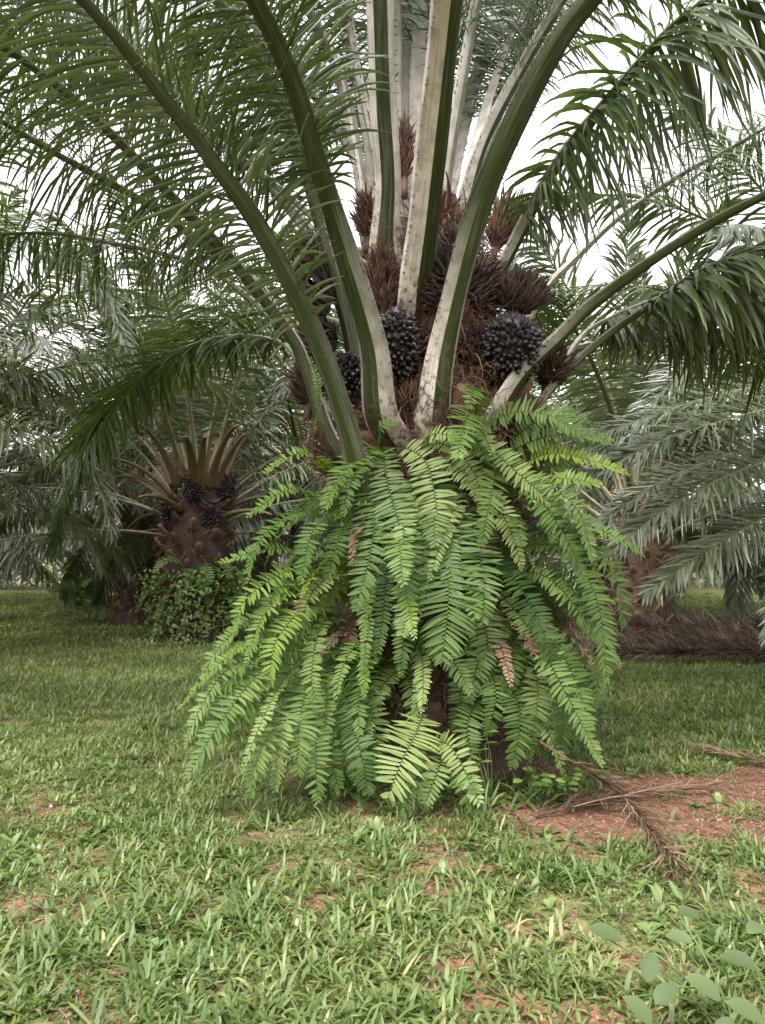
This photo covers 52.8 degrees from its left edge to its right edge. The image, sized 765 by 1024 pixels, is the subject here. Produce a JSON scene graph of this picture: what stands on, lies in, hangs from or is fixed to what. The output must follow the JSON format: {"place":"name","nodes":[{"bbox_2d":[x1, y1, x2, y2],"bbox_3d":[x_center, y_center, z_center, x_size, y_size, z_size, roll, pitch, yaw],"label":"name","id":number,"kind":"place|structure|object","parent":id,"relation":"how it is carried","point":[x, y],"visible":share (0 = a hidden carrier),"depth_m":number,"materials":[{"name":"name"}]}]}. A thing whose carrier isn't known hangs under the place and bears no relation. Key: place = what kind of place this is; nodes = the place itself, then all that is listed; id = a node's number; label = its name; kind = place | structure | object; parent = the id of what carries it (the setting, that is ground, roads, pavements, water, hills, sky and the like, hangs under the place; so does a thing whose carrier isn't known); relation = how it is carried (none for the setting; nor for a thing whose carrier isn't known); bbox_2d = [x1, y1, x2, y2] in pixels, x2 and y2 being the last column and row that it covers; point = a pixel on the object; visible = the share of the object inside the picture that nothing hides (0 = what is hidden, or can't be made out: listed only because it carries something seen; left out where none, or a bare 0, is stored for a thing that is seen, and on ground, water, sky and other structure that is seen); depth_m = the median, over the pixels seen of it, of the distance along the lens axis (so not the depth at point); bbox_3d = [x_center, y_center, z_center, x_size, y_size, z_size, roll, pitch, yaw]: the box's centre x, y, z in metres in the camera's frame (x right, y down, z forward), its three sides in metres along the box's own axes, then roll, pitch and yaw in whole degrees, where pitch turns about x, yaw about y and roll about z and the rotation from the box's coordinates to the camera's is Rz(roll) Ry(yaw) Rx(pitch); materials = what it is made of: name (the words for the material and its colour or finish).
{"place":"outdoors","nodes":[
{"label":"outdoors","id":0,"kind":"place"},
{"bbox_2d":[0,558,764,1023],"bbox_3d":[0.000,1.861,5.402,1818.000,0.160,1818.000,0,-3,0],"label":"ground","id":1,"kind":"structure","parent":0,"point":[572,820],"depth_m":4.06,"materials":[{"name":"soil"}]},
{"bbox_2d":[0,423,84,570],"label":"oil palm","id":2,"kind":"object","parent":1,"relation":"on","point":[41,536],"visible":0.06,"depth_m":35.73,"materials":[{"name":"green plant"}]},
{"bbox_2d":[0,422,105,607],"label":"oil palm","id":3,"kind":"object","parent":1,"relation":"on","point":[43,570],"visible":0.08,"depth_m":23.30,"materials":[{"name":"green plant"}]},
{"bbox_2d":[1,406,135,590],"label":"oil palm","id":4,"kind":"object","parent":1,"relation":"on","point":[69,541],"visible":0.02,"depth_m":33.14,"materials":[{"name":"green plant"}]},
{"bbox_2d":[41,569,116,619],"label":"sword fern","id":5,"kind":"object","parent":1,"relation":"on","point":[85,589],"visible":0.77,"depth_m":17.89,"materials":[{"name":"green plant"}]},
{"bbox_2d":[0,183,163,583],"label":"oil palm","id":6,"kind":"object","parent":1,"relation":"on","point":[43,344],"visible":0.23,"depth_m":17.52,"materials":[{"name":"green plant"}]},
{"bbox_2d":[0,0,244,579],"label":"oil palm","id":7,"kind":"object","parent":1,"relation":"on","point":[25,381],"visible":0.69,"depth_m":11.11,"materials":[{"name":"green plant"}]},
{"bbox_2d":[0,264,295,595],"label":"oil palm","id":8,"kind":"object","parent":1,"relation":"on","point":[20,531],"visible":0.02,"depth_m":24.07,"materials":[{"name":"green plant"}]},
{"bbox_2d":[0,256,347,624],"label":"oil palm","id":9,"kind":"object","parent":1,"relation":"on","point":[126,601],"visible":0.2,"depth_m":17.72,"materials":[{"name":"green plant"}]},
{"bbox_2d":[0,169,354,643],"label":"oil palm","id":10,"kind":"object","parent":1,"relation":"on","point":[196,514],"visible":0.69,"depth_m":14.09,"materials":[{"name":"green plant"}]},
{"bbox_2d":[127,568,255,645],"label":"climbing plant","id":11,"kind":"object","parent":10,"relation":"attached to","point":[169,609],"visible":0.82,"depth_m":13.69,"materials":[{"name":"green plant"}]},
{"bbox_2d":[137,550,256,639],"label":"sword fern","id":12,"kind":"object","parent":1,"relation":"on","point":[235,574],"visible":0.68,"depth_m":13.76,"materials":[{"name":"green plant"}]},
{"bbox_2d":[232,391,343,593],"bbox_3d":[-4.715,-1.327,31.502,12.090,9.821,12.199,0,-3,0],"label":"oil palm","id":13,"kind":"object","parent":1,"relation":"on","point":[266,452],"visible":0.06,"depth_m":31.00,"materials":[{"name":"green plant"}]},
{"bbox_2d":[46,250,534,616],"bbox_3d":[-1.800,-2.072,20.789,12.249,10.111,12.038,0,-3,0],"label":"oil palm","id":14,"kind":"object","parent":1,"relation":"on","point":[300,426],"visible":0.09,"depth_m":18.57,"materials":[{"name":"green plant"}]},
{"bbox_2d":[0,498,763,589],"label":"undergrowth","id":15,"kind":"object","parent":1,"relation":"on","point":[54,574],"visible":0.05,"depth_m":38.26,"materials":[{"name":"green plant"}]},
{"bbox_2d":[0,0,764,794],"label":"oil palm","id":16,"kind":"object","parent":1,"relation":"on","point":[426,332],"visible":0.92,"depth_m":5.12,"materials":[{"name":"green plant"}]},
{"bbox_2d":[178,583,473,804],"bbox_3d":[-0.361,1.115,5.414,1.809,1.272,1.979,0,-3,0],"label":"sword fern","id":17,"kind":"object","parent":16,"relation":"attached to","point":[357,724],"visible":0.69,"depth_m":4.67,"materials":[{"name":"green plant"}]},
{"bbox_2d":[200,505,476,718],"bbox_3d":[-0.284,0.679,5.523,1.728,1.457,2.308,0,-3,0],"label":"sword fern","id":18,"kind":"object","parent":16,"relation":"attached to","point":[322,604],"visible":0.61,"depth_m":4.78,"materials":[{"name":"green plant"}]},
{"bbox_2d":[215,356,471,608],"bbox_3d":[0.022,-0.175,5.433,1.479,1.656,1.922,-2,-4,25],"label":"sword fern","id":19,"kind":"object","parent":16,"relation":"attached to","point":[328,551],"visible":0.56,"depth_m":4.85,"materials":[{"name":"green plant"}]},
{"bbox_2d":[305,472,402,707],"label":"climbing plant","id":20,"kind":"object","parent":16,"relation":"attached to","point":[391,658],"visible":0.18,"depth_m":5.08,"materials":[{"name":"green plant"}]},
{"bbox_2d":[338,380,525,614],"bbox_3d":[0.334,-0.084,4.811,1.070,1.437,0.813,-2,-4,28],"label":"sword fern","id":21,"kind":"object","parent":16,"relation":"attached to","point":[460,464],"visible":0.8,"depth_m":4.74,"materials":[{"name":"green plant"}]},
{"bbox_2d":[296,428,570,722],"bbox_3d":[0.316,0.371,4.905,1.728,1.843,0.818,0,-3,0],"label":"sword fern","id":22,"kind":"object","parent":16,"relation":"attached to","point":[471,571],"visible":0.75,"depth_m":4.68,"materials":[{"name":"green plant"}]},
{"bbox_2d":[446,560,611,776],"bbox_3d":[1.106,0.998,5.301,0.895,1.347,1.744,-2,-4,26],"label":"sword fern","id":23,"kind":"object","parent":16,"relation":"attached to","point":[530,708],"visible":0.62,"depth_m":4.74,"materials":[{"name":"green plant"}]},
{"bbox_2d":[453,508,632,769],"bbox_3d":[1.026,0.731,5.175,1.222,1.580,1.487,0,-3,0],"label":"sword fern","id":24,"kind":"object","parent":16,"relation":"attached to","point":[544,631],"visible":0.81,"depth_m":4.73,"materials":[{"name":"green plant"}]},
{"bbox_2d":[445,394,646,582],"bbox_3d":[1.004,-0.153,5.047,1.278,1.249,1.302,0,-3,0],"label":"sword fern","id":25,"kind":"object","parent":16,"relation":"attached to","point":[557,458],"visible":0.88,"depth_m":4.83,"materials":[{"name":"green plant"}]},
{"bbox_2d":[0,590,764,1023],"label":"grass","id":26,"kind":"structure","parent":1,"relation":"on","point":[16,666],"depth_m":3.75,"materials":[{"name":"green plant"}]},
{"bbox_2d":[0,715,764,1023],"bbox_3d":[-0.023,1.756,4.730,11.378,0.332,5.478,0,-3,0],"label":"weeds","id":27,"kind":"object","parent":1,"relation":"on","point":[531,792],"visible":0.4,"depth_m":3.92,"materials":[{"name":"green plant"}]},
{"bbox_2d":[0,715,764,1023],"bbox_3d":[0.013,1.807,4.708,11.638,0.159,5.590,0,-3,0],"label":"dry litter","id":28,"kind":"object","parent":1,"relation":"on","point":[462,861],"visible":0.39,"depth_m":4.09,"materials":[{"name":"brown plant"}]},
{"bbox_2d":[2,749,764,1023],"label":"soil clods","id":29,"kind":"object","parent":1,"relation":"on","point":[68,1013],"visible":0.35,"depth_m":4.50,"materials":[{"name":"brown soil"}]},
{"bbox_2d":[264,438,514,586],"bbox_3d":[0.468,-0.555,32.004,10.932,9.315,11.955,0,-3,0],"label":"oil palm","id":30,"kind":"object","parent":1,"relation":"on","point":[287,544],"visible":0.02,"depth_m":31.40,"materials":[{"name":"green plant"}]},
{"bbox_2d":[372,713,442,802],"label":"sword fern","id":31,"kind":"object","parent":1,"relation":"on","point":[404,774],"visible":1,"depth_m":4.41,"materials":[{"name":"green plant"}]},
{"bbox_2d":[400,729,484,816],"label":"sword fern","id":32,"kind":"object","parent":1,"relation":"on","point":[461,781],"visible":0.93,"depth_m":4.43,"materials":[{"name":"green plant"}]},
{"bbox_2d":[461,730,498,797],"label":"seedling","id":33,"kind":"object","parent":1,"relation":"on","point":[489,794],"visible":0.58,"depth_m":4.72,"materials":[{"name":"green plant"}]},
{"bbox_2d":[270,311,704,617],"bbox_3d":[2.933,-1.210,23.525,12.729,9.214,11.666,0,-3,0],"label":"oil palm","id":34,"kind":"object","parent":1,"relation":"on","point":[593,507],"visible":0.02,"depth_m":20.64,"materials":[{"name":"green plant"}]},
{"bbox_2d":[302,196,764,639],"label":"oil palm","id":35,"kind":"object","parent":1,"relation":"on","point":[604,391],"visible":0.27,"depth_m":14.29,"materials":[{"name":"green plant"}]},
{"bbox_2d":[513,766,609,791],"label":"creeper","id":36,"kind":"object","parent":1,"relation":"on","point":[561,780],"visible":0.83,"depth_m":4.61,"materials":[{"name":"green plant"}]},
{"bbox_2d":[539,740,730,908],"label":"dead frond","id":37,"kind":"object","parent":1,"relation":"on","point":[648,827],"visible":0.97,"depth_m":4.32,"materials":[{"name":"brown plant"}]},
{"bbox_2d":[520,362,763,607],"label":"oil palm","id":38,"kind":"object","parent":1,"relation":"on","point":[596,495],"visible":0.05,"depth_m":24.75,"materials":[{"name":"green plant"}]},
{"bbox_2d":[533,766,751,816],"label":"dead frond","id":39,"kind":"object","parent":1,"relation":"on","point":[565,807],"visible":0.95,"depth_m":4.88,"materials":[{"name":"brown plant"}]},
{"bbox_2d":[543,416,756,592],"bbox_3d":[12.718,-1.315,33.724,11.444,10.307,11.172,1,-4,-20],"label":"oil palm","id":40,"kind":"object","parent":1,"relation":"on","point":[679,590],"visible":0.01,"depth_m":32.95,"materials":[{"name":"green plant"}]},
{"bbox_2d":[537,65,764,649],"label":"oil palm","id":41,"kind":"object","parent":1,"relation":"on","point":[727,236],"visible":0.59,"depth_m":9.29,"materials":[{"name":"green plant"}]},
{"bbox_2d":[554,327,764,631],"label":"oil palm","id":42,"kind":"object","parent":1,"relation":"on","point":[732,594],"visible":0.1,"depth_m":16.65,"materials":[{"name":"green plant"}]},
{"bbox_2d":[563,613,764,666],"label":"dead frond","id":43,"kind":"object","parent":1,"relation":"on","point":[713,651],"visible":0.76,"depth_m":11.34,"materials":[{"name":"brown plant"}]},
{"bbox_2d":[568,594,764,638],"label":"dead frond","id":44,"kind":"object","parent":1,"relation":"on","point":[616,625],"visible":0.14,"depth_m":14.40,"materials":[{"name":"brown plant"}]},
{"bbox_2d":[606,592,727,634],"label":"dead frond","id":45,"kind":"object","parent":1,"relation":"on","point":[671,610],"visible":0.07,"depth_m":15.38,"materials":[{"name":"brown plant"}]},
{"bbox_2d":[577,604,763,658],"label":"dead frond","id":46,"kind":"object","parent":1,"relation":"on","point":[684,640],"visible":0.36,"depth_m":12.35,"materials":[{"name":"brown plant"}]},
{"bbox_2d":[588,907,764,1023],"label":"sapling","id":47,"kind":"object","parent":1,"relation":"on","point":[667,992],"visible":0.98,"depth_m":2.51,"materials":[{"name":"green plant"}]},
{"bbox_2d":[609,594,764,639],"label":"dead frond","id":48,"kind":"object","parent":1,"relation":"on","point":[647,623],"visible":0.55,"depth_m":13.70,"materials":[{"name":"brown plant"}]},
{"bbox_2d":[667,732,764,768],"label":"dead frond","id":49,"kind":"object","parent":1,"relation":"on","point":[759,759],"visible":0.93,"depth_m":5.81,"materials":[{"name":"brown plant"}]},
{"bbox_2d":[690,613,764,649],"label":"dead frond","id":50,"kind":"object","parent":1,"relation":"on","point":[738,628],"visible":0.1,"depth_m":12.57,"materials":[{"name":"brown plant"}]},
{"bbox_2d":[0,0,764,557],"label":"sky","id":51,"kind":"structure","parent":0,"point":[531,135],"materials":[{"name":"white"}]}
]}

